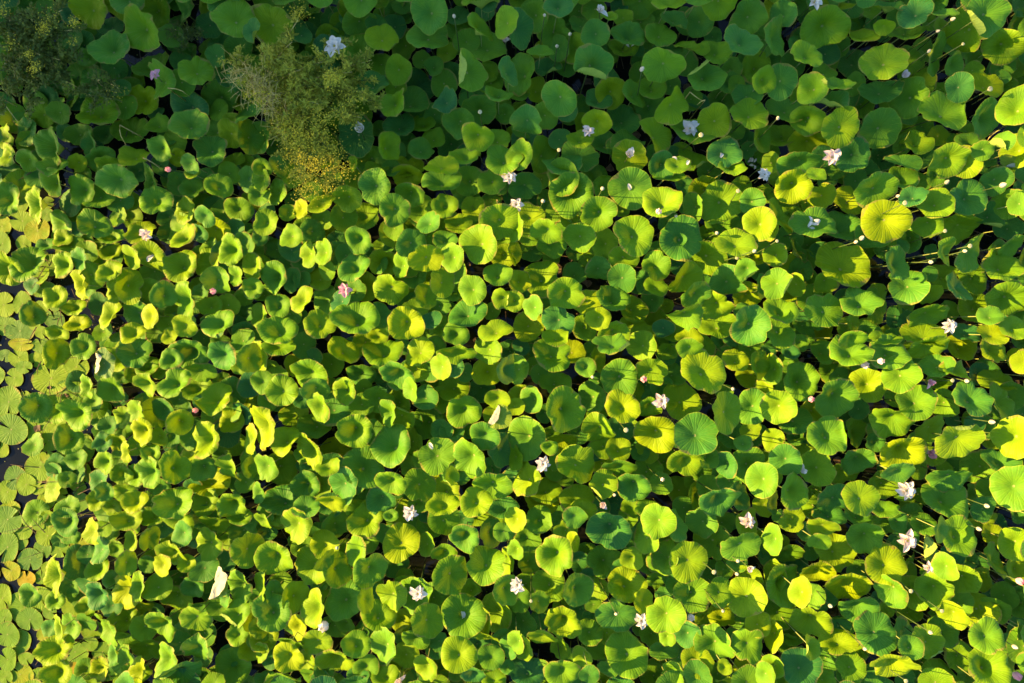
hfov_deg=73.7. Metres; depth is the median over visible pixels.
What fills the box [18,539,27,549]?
lily pad
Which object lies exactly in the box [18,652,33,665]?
lily pad
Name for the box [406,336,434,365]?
lotus leaf
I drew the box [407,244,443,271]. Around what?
lotus leaf
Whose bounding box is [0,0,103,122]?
corner weed
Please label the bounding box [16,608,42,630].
lily pad
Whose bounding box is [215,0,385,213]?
feathery bush
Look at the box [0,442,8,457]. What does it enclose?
lily pad
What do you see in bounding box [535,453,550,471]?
lotus flower
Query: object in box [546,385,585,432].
lotus leaf
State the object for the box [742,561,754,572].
lotus flower
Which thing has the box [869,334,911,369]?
lotus leaf
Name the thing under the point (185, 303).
lotus leaf
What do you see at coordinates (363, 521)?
lotus leaf
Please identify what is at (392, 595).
lotus leaf
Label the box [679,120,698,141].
lotus flower
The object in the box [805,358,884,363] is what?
lotus flower
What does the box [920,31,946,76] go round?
lotus leaf
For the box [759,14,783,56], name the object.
lotus leaf
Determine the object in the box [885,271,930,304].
lotus leaf
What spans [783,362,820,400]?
lotus leaf
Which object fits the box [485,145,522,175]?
lotus leaf
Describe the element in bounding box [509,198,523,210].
lotus flower
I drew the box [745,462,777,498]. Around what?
lotus leaf
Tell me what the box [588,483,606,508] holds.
lotus flower
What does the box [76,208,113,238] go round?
lotus leaf
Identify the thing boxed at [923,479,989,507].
flower bud
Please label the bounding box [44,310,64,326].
lily pad
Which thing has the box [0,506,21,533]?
lily pad
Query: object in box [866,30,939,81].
flower bud
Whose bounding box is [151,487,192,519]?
lotus leaf
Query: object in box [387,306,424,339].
lotus leaf
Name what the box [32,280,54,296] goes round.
lily pad
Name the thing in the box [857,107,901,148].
lotus leaf
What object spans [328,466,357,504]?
lotus leaf
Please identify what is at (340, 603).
lotus leaf
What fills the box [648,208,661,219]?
lotus flower
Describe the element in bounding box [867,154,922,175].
lotus leaf
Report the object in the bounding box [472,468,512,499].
lotus leaf
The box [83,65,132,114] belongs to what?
sparse weed
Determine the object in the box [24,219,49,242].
lily pad
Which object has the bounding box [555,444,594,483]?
lotus leaf
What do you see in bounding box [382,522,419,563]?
lotus leaf
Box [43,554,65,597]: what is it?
lotus leaf
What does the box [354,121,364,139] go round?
lotus flower
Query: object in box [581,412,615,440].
lotus leaf
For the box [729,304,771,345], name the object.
lotus leaf
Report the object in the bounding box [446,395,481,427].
lotus leaf
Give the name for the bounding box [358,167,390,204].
lotus leaf
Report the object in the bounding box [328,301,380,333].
lotus leaf
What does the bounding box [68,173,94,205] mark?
lotus leaf
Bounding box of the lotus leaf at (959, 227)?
[922,214,982,244]
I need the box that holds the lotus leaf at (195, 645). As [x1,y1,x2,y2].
[180,623,224,660]
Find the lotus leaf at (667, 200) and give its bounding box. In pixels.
[642,187,682,216]
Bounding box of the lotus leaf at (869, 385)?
[848,368,886,402]
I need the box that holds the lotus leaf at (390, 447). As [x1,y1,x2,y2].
[370,424,410,467]
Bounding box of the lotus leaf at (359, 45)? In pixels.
[341,33,373,62]
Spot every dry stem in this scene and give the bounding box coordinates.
[119,125,146,144]
[168,88,189,101]
[690,100,704,118]
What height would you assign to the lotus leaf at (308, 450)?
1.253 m
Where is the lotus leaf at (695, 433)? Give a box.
[667,412,718,455]
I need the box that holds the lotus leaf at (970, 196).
[911,179,987,215]
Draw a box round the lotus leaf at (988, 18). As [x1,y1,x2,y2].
[927,0,1011,53]
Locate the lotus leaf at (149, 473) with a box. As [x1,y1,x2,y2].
[134,456,160,488]
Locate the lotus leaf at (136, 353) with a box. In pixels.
[115,338,158,367]
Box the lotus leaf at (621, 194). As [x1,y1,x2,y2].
[607,167,651,209]
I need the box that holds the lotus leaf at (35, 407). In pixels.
[18,392,54,423]
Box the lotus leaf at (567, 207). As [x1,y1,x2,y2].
[548,172,593,218]
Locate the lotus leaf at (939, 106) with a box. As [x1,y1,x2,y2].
[902,90,966,130]
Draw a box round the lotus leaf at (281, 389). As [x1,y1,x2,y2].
[264,373,301,405]
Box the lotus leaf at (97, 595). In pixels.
[85,582,114,610]
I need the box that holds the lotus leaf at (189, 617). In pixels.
[178,603,212,630]
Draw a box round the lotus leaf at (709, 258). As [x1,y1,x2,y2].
[690,240,727,274]
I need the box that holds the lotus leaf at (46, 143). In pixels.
[32,126,71,166]
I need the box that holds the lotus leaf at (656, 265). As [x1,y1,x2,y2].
[641,250,670,280]
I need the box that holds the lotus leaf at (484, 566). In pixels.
[466,545,505,585]
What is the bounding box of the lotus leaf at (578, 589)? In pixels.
[563,569,593,606]
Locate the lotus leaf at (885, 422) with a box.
[847,408,915,438]
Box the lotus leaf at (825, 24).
[800,4,850,48]
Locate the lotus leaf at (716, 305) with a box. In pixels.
[702,290,735,319]
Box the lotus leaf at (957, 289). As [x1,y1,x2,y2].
[944,270,972,300]
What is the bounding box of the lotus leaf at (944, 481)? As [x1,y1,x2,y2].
[920,466,972,492]
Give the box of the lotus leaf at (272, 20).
[251,3,293,44]
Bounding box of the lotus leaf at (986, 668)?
[916,622,1011,682]
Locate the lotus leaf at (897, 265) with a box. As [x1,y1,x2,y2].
[870,245,909,279]
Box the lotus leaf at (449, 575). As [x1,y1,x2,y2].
[432,547,466,595]
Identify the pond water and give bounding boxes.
[0,0,1023,682]
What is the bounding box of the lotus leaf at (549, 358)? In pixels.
[533,339,570,371]
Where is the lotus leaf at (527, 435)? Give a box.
[508,415,545,460]
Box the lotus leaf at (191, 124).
[167,108,209,138]
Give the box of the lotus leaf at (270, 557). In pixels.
[253,540,292,574]
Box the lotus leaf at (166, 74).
[148,58,175,99]
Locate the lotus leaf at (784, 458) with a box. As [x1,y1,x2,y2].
[760,443,802,474]
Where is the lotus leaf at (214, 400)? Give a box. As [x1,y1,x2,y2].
[195,382,232,415]
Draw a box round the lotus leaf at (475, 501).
[460,486,492,517]
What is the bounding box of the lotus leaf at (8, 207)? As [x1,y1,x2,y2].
[0,181,20,214]
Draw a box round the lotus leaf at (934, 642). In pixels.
[891,617,944,659]
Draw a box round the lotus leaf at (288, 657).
[273,628,311,672]
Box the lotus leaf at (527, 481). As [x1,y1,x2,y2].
[513,461,540,496]
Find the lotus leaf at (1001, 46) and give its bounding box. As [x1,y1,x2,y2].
[981,28,1023,65]
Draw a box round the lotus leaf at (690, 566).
[669,541,707,583]
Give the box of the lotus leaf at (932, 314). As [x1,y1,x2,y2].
[883,304,949,326]
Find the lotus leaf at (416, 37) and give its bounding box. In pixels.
[406,24,448,55]
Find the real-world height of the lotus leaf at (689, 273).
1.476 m
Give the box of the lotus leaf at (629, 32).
[610,20,644,64]
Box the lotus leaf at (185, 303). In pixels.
[173,281,195,318]
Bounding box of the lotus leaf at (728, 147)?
[706,136,742,174]
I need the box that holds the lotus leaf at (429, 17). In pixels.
[410,0,447,55]
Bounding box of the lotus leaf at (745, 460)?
[732,447,764,483]
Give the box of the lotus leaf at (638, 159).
[612,139,647,170]
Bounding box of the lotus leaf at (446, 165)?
[423,155,458,194]
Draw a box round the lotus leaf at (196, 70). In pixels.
[178,56,214,87]
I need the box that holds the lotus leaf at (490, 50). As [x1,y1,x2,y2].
[467,32,505,61]
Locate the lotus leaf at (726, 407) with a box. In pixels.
[700,391,740,434]
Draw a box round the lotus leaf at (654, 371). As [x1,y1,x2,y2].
[633,358,667,385]
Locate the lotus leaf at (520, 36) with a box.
[509,7,533,54]
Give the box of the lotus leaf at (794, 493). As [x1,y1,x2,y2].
[778,472,808,510]
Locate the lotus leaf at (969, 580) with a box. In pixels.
[919,557,981,593]
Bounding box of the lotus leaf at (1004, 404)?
[989,382,1014,418]
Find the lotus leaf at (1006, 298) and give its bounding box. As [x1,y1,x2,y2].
[984,279,1023,315]
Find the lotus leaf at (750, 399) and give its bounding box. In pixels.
[739,387,765,424]
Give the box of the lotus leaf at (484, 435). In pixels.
[470,421,500,450]
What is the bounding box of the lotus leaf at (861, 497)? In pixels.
[831,480,880,515]
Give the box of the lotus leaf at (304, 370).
[289,359,327,386]
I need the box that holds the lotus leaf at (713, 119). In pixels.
[689,102,731,143]
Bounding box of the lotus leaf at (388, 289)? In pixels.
[373,274,408,304]
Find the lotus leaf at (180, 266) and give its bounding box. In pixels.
[162,250,196,282]
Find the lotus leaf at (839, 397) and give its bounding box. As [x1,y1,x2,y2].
[815,378,859,417]
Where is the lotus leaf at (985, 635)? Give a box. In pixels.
[968,616,1004,654]
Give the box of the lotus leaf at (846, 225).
[819,211,860,239]
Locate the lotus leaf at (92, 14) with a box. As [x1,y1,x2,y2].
[68,0,107,29]
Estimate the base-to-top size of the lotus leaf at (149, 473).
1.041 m
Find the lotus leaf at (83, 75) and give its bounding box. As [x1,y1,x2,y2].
[80,66,113,96]
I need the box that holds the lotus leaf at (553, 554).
[535,528,572,577]
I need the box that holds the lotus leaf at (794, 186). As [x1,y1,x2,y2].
[771,169,813,203]
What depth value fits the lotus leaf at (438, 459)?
6.98 m
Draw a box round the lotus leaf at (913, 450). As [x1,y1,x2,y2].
[862,437,927,468]
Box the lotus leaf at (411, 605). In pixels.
[400,564,432,614]
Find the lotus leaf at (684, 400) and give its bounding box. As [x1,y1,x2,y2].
[663,382,701,419]
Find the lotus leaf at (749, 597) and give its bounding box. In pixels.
[727,577,767,616]
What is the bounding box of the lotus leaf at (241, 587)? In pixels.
[227,569,253,602]
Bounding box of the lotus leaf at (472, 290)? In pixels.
[458,275,486,305]
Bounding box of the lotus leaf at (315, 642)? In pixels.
[302,623,332,654]
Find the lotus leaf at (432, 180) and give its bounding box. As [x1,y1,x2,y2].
[421,171,461,194]
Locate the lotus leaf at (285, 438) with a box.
[270,427,299,456]
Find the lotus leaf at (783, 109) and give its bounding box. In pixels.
[765,98,802,125]
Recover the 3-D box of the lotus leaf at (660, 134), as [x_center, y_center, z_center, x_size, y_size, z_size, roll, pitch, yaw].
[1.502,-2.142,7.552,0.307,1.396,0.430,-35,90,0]
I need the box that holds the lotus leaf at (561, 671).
[543,644,580,682]
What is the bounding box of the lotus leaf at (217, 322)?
[200,309,233,336]
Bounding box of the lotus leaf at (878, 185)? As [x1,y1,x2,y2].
[827,171,899,212]
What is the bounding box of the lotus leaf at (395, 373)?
[379,360,414,389]
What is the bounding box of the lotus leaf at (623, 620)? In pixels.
[595,595,638,632]
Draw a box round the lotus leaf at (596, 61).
[573,43,613,97]
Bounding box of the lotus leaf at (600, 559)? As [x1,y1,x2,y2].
[586,542,620,578]
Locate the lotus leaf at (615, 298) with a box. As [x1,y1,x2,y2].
[596,285,630,310]
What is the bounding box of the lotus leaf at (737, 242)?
[714,228,757,257]
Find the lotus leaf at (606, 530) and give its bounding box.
[585,512,632,549]
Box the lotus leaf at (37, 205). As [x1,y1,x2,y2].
[25,184,60,224]
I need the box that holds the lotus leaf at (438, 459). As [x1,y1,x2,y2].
[417,437,454,475]
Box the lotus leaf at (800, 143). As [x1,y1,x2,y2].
[787,131,827,152]
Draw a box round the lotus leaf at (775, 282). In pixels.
[731,267,792,299]
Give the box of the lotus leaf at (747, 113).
[729,98,768,132]
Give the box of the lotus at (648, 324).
[0,0,1023,682]
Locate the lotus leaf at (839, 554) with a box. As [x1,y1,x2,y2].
[814,533,856,571]
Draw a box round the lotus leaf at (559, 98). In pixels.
[541,80,576,130]
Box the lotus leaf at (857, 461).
[838,448,878,474]
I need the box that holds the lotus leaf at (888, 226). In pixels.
[839,199,912,243]
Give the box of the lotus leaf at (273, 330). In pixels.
[256,316,298,344]
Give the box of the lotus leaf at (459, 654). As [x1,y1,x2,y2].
[441,636,477,673]
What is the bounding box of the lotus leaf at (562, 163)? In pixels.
[547,157,579,196]
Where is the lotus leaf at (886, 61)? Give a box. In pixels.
[858,43,909,79]
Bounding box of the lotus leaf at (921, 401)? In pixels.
[881,385,937,420]
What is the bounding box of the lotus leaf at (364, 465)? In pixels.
[341,445,384,488]
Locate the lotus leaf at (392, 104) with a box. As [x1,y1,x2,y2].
[376,88,403,118]
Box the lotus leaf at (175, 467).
[159,450,191,484]
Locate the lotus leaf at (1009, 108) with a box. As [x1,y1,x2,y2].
[994,84,1023,125]
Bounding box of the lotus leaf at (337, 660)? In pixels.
[315,646,354,670]
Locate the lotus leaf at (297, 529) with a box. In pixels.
[280,507,311,544]
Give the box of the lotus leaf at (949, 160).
[918,142,971,178]
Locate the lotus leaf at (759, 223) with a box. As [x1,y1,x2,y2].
[742,206,776,241]
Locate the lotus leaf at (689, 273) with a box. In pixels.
[667,260,703,291]
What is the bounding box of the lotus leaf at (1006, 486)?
[972,465,1023,511]
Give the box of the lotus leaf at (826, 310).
[800,293,842,327]
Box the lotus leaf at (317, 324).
[303,309,336,338]
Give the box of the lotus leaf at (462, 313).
[448,299,487,326]
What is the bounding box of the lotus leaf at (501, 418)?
[488,404,511,428]
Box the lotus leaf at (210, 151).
[192,136,226,166]
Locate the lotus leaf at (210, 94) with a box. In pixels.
[201,79,237,112]
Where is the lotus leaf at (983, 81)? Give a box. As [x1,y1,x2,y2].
[971,72,1003,97]
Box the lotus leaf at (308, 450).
[297,432,330,469]
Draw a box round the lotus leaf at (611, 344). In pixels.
[591,333,629,354]
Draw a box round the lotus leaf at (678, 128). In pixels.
[669,119,715,144]
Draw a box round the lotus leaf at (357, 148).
[338,114,373,157]
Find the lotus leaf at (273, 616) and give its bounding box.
[251,593,291,631]
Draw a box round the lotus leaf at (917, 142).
[881,130,934,161]
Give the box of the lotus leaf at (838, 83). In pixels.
[811,77,855,105]
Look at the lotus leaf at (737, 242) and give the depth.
6.73 m
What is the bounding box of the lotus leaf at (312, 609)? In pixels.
[300,588,326,628]
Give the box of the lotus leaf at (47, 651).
[32,634,83,665]
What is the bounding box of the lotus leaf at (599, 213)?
[580,196,617,231]
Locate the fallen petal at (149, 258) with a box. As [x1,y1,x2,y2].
[146,255,153,261]
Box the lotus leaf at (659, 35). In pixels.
[645,23,676,46]
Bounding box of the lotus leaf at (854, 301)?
[839,287,884,315]
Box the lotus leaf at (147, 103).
[128,84,158,114]
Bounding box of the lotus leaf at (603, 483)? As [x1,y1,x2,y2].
[589,469,617,499]
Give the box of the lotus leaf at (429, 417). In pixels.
[413,408,445,439]
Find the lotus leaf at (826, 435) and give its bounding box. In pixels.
[805,415,846,454]
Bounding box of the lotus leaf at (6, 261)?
[0,250,23,285]
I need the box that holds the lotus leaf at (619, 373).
[600,358,637,394]
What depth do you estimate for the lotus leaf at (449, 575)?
6.95 m
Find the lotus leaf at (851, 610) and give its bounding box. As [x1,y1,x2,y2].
[821,580,879,621]
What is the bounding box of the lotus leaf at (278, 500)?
[259,484,297,514]
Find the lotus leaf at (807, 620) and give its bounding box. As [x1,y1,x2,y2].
[789,607,833,636]
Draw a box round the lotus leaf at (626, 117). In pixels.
[607,104,640,133]
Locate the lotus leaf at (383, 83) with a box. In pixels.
[357,70,388,116]
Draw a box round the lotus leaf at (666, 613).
[646,574,686,633]
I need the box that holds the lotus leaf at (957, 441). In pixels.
[909,424,985,458]
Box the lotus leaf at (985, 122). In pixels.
[948,97,998,139]
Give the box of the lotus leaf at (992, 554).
[976,541,1006,578]
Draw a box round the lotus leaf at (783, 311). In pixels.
[763,299,798,323]
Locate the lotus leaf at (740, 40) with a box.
[720,24,763,67]
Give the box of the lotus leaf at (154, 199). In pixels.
[139,186,174,213]
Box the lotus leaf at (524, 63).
[503,52,534,96]
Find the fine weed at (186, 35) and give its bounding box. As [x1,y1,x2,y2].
[158,19,207,52]
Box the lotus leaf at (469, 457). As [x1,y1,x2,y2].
[452,437,485,478]
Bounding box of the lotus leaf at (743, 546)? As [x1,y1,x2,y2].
[719,524,761,560]
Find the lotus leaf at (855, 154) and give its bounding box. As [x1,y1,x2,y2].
[835,136,870,172]
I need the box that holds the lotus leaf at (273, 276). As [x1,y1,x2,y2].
[260,260,286,294]
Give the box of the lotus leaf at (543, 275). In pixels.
[524,260,558,297]
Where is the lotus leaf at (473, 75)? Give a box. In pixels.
[458,48,488,98]
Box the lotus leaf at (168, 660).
[154,641,179,679]
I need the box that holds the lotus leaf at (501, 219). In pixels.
[478,203,520,239]
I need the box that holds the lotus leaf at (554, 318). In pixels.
[541,305,574,334]
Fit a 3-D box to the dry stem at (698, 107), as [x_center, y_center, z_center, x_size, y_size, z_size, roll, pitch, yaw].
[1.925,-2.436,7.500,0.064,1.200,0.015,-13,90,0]
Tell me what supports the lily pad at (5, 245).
on the pond water
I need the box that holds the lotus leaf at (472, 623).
[441,592,486,638]
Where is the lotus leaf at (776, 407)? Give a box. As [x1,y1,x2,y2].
[759,390,797,424]
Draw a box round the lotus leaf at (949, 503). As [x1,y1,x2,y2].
[915,482,968,517]
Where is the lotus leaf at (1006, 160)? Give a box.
[987,154,1016,167]
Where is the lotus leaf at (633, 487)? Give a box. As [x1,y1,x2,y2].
[617,473,651,501]
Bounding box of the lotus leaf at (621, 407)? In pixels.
[604,389,640,423]
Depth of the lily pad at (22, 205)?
7.98 m
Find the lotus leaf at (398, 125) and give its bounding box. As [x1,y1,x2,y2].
[382,112,414,135]
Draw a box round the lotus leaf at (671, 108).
[644,85,688,132]
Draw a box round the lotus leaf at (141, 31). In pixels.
[122,3,168,53]
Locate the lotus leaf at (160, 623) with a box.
[144,609,180,642]
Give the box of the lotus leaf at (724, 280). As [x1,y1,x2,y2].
[709,263,747,294]
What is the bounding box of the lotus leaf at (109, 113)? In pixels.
[75,95,120,124]
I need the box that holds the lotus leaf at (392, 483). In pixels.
[374,466,406,495]
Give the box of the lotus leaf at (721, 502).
[692,478,741,516]
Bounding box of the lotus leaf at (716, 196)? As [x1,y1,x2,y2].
[700,180,741,223]
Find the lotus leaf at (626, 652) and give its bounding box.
[605,630,648,678]
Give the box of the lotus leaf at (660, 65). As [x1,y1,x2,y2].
[641,47,685,86]
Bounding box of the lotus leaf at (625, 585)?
[607,566,647,602]
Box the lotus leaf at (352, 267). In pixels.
[337,252,376,282]
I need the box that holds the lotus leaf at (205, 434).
[192,421,221,458]
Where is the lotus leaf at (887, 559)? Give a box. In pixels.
[863,543,907,585]
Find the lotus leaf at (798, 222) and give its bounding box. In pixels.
[784,206,836,237]
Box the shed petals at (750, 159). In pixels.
[748,158,756,168]
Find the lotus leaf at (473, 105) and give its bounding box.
[461,94,496,126]
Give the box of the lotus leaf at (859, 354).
[804,334,874,365]
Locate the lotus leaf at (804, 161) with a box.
[772,151,823,187]
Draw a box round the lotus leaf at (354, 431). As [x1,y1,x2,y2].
[335,414,371,447]
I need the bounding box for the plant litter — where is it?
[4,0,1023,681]
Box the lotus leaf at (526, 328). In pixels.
[513,311,543,341]
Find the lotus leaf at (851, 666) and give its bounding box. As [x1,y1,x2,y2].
[811,634,866,682]
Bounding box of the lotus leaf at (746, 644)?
[729,625,763,665]
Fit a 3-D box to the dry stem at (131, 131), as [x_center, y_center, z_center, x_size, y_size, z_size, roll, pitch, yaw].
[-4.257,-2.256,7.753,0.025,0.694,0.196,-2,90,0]
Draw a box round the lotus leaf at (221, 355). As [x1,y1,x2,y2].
[207,341,235,369]
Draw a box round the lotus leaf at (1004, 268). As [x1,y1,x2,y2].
[957,248,1023,280]
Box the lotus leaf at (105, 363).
[95,347,115,378]
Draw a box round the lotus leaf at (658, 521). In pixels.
[640,503,676,539]
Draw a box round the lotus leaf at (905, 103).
[887,76,929,118]
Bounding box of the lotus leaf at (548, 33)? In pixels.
[537,15,570,46]
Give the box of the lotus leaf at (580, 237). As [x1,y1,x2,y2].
[562,223,596,252]
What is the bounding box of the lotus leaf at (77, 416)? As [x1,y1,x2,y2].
[55,399,101,431]
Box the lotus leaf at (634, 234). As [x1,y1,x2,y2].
[613,215,653,256]
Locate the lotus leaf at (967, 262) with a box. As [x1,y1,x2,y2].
[912,233,983,272]
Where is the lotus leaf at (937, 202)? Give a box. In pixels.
[911,188,955,218]
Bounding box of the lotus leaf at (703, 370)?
[680,348,725,393]
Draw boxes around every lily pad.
[0,216,10,234]
[0,231,10,253]
[0,292,13,316]
[0,316,15,335]
[0,349,9,361]
[0,367,4,383]
[0,385,21,415]
[0,413,27,444]
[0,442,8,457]
[0,480,16,502]
[0,501,19,516]
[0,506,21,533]
[0,533,17,562]
[0,584,11,609]
[0,608,11,625]
[0,621,19,646]
[0,647,15,671]
[0,670,12,682]
[2,561,19,580]
[4,320,34,339]
[4,465,25,489]
[5,368,22,386]
[7,592,42,622]
[7,662,33,682]
[8,338,33,350]
[8,350,27,366]
[9,211,35,231]
[10,629,30,655]
[13,291,30,313]
[13,525,32,539]
[15,235,30,247]
[15,361,31,373]
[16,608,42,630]
[17,196,27,210]
[17,473,35,495]
[17,548,41,569]
[17,571,35,585]
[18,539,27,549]
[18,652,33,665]
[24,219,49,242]
[24,454,46,480]
[26,421,49,438]
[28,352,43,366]
[28,667,42,681]
[30,479,44,494]
[31,365,66,393]
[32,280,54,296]
[32,338,47,353]
[32,524,44,530]
[33,586,49,610]
[34,326,45,338]
[34,542,50,558]
[35,526,55,545]
[35,569,44,583]
[36,300,47,314]
[36,629,46,640]
[37,491,54,508]
[39,254,54,275]
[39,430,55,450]
[39,450,52,462]
[41,208,51,221]
[41,561,47,572]
[42,608,56,618]
[43,197,53,207]
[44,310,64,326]
[48,420,65,432]
[50,545,69,557]
[56,380,70,398]
[56,488,67,501]
[61,598,76,615]
[63,355,88,374]
[67,492,87,511]
[67,642,88,661]
[68,661,75,673]
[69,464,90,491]
[70,536,87,545]
[81,619,102,638]
[82,636,97,650]
[84,434,92,441]
[92,642,108,658]
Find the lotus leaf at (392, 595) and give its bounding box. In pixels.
[376,580,406,612]
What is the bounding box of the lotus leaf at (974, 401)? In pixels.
[944,380,994,416]
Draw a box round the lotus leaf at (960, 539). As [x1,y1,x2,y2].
[943,515,976,556]
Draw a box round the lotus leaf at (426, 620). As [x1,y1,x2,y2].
[410,602,443,638]
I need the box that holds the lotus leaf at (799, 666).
[778,647,822,682]
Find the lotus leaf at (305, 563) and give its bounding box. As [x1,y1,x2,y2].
[294,546,324,584]
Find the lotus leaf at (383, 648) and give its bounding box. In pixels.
[370,627,395,665]
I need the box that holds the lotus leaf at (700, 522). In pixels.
[685,508,718,538]
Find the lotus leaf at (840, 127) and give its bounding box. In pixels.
[821,106,859,148]
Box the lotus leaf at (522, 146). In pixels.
[505,138,532,171]
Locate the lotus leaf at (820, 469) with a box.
[799,449,836,486]
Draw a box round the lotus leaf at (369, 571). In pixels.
[353,552,387,589]
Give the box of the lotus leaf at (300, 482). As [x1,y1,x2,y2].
[289,470,319,496]
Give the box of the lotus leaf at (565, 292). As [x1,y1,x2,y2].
[547,277,584,308]
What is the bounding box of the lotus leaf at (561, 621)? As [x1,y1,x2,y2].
[544,600,581,638]
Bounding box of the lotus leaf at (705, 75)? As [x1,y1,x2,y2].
[687,59,727,91]
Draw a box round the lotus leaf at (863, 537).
[846,521,884,553]
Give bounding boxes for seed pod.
[676,133,702,155]
[748,239,778,257]
[864,652,907,682]
[882,201,907,213]
[906,244,971,260]
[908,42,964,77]
[908,587,943,612]
[909,229,946,242]
[921,379,954,381]
[934,86,992,121]
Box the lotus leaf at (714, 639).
[693,622,735,659]
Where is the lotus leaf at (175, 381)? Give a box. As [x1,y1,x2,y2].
[156,367,191,397]
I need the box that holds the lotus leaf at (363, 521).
[346,499,383,538]
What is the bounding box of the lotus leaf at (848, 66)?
[837,49,865,77]
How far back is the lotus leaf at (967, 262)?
6.96 m
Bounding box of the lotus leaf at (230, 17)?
[209,0,260,43]
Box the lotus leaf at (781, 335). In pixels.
[767,317,795,348]
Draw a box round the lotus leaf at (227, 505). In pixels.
[216,493,252,516]
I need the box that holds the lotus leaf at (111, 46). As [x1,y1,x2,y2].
[86,29,133,64]
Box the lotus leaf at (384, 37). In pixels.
[364,23,398,55]
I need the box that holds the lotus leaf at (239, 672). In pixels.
[215,646,251,682]
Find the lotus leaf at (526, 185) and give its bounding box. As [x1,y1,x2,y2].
[508,172,541,198]
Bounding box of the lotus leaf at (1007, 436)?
[942,415,1023,459]
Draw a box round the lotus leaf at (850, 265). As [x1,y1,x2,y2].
[815,241,870,287]
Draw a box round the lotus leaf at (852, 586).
[818,558,874,599]
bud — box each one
[452,14,459,53]
[539,13,545,56]
[552,44,558,79]
[562,32,571,81]
[599,579,617,615]
[633,66,643,107]
[704,589,723,612]
[721,560,738,575]
[724,249,756,260]
[751,116,779,147]
[797,572,832,607]
[830,616,866,650]
[832,240,857,249]
[843,236,864,242]
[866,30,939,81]
[868,592,932,634]
[870,260,932,265]
[879,249,966,270]
[889,49,930,79]
[894,180,948,200]
[914,500,981,530]
[917,17,955,50]
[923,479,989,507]
[937,546,1023,584]
[946,376,968,382]
[953,416,995,423]
[959,638,1022,680]
[970,620,1017,648]
[982,182,1006,190]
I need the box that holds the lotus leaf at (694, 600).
[673,578,709,613]
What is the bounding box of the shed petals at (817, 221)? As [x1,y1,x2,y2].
[808,216,819,228]
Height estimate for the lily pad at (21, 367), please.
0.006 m
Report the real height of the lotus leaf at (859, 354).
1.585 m
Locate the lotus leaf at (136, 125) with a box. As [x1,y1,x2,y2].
[110,117,148,142]
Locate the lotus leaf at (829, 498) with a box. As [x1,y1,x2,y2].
[807,483,845,514]
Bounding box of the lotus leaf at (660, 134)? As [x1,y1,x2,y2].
[639,117,671,152]
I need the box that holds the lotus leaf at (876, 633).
[838,599,896,656]
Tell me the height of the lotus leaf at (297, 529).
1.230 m
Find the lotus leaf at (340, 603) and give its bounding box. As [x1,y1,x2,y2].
[325,579,360,621]
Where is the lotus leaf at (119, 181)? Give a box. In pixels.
[95,164,140,197]
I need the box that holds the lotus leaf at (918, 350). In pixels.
[907,335,949,358]
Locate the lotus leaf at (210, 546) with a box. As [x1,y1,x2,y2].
[196,527,225,561]
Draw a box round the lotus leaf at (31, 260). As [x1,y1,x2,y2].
[8,246,47,282]
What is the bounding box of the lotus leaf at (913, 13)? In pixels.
[874,0,933,46]
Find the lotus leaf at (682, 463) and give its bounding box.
[666,448,704,475]
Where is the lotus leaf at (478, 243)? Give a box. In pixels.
[459,224,496,263]
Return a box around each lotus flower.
[139,229,169,240]
[150,69,161,81]
[165,167,183,172]
[210,288,224,294]
[318,617,328,632]
[324,35,352,76]
[338,283,353,297]
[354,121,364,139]
[395,667,405,682]
[403,503,418,521]
[409,557,427,600]
[501,172,516,196]
[503,37,510,53]
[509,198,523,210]
[510,572,524,593]
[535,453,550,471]
[583,125,593,135]
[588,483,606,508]
[597,4,607,18]
[617,147,633,172]
[634,613,647,629]
[637,376,646,382]
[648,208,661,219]
[652,393,668,408]
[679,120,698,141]
[681,602,694,621]
[731,508,754,527]
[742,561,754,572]
[746,168,770,183]
[758,447,806,473]
[781,0,821,35]
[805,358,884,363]
[805,396,814,401]
[811,361,869,368]
[820,149,840,167]
[863,471,915,500]
[883,542,933,572]
[886,529,916,552]
[889,438,936,458]
[892,69,909,85]
[920,379,935,388]
[930,319,956,333]
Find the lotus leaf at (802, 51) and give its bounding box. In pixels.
[762,40,822,102]
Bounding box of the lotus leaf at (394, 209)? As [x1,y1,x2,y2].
[379,193,410,227]
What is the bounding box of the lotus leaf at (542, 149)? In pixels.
[531,135,558,173]
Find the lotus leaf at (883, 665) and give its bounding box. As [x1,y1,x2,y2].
[854,634,920,676]
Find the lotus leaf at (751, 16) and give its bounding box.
[729,0,768,33]
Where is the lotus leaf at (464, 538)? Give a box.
[448,522,478,553]
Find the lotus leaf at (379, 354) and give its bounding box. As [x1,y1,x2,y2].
[362,340,403,366]
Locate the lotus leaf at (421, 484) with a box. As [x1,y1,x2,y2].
[404,468,435,501]
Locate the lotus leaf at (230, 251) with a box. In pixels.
[218,232,242,266]
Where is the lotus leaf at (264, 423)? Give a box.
[250,405,279,450]
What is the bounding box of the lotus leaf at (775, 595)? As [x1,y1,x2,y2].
[757,563,797,608]
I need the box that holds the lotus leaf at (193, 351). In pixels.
[168,339,209,369]
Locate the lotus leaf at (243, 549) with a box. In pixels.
[229,532,264,568]
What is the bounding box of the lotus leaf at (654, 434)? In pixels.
[633,416,674,452]
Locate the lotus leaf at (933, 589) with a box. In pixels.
[904,570,954,610]
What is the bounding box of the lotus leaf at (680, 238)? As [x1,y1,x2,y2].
[659,214,701,261]
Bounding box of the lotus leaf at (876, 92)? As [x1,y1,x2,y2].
[857,80,904,108]
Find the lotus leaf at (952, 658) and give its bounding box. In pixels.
[943,640,972,672]
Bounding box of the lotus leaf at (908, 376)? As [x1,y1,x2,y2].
[880,355,922,393]

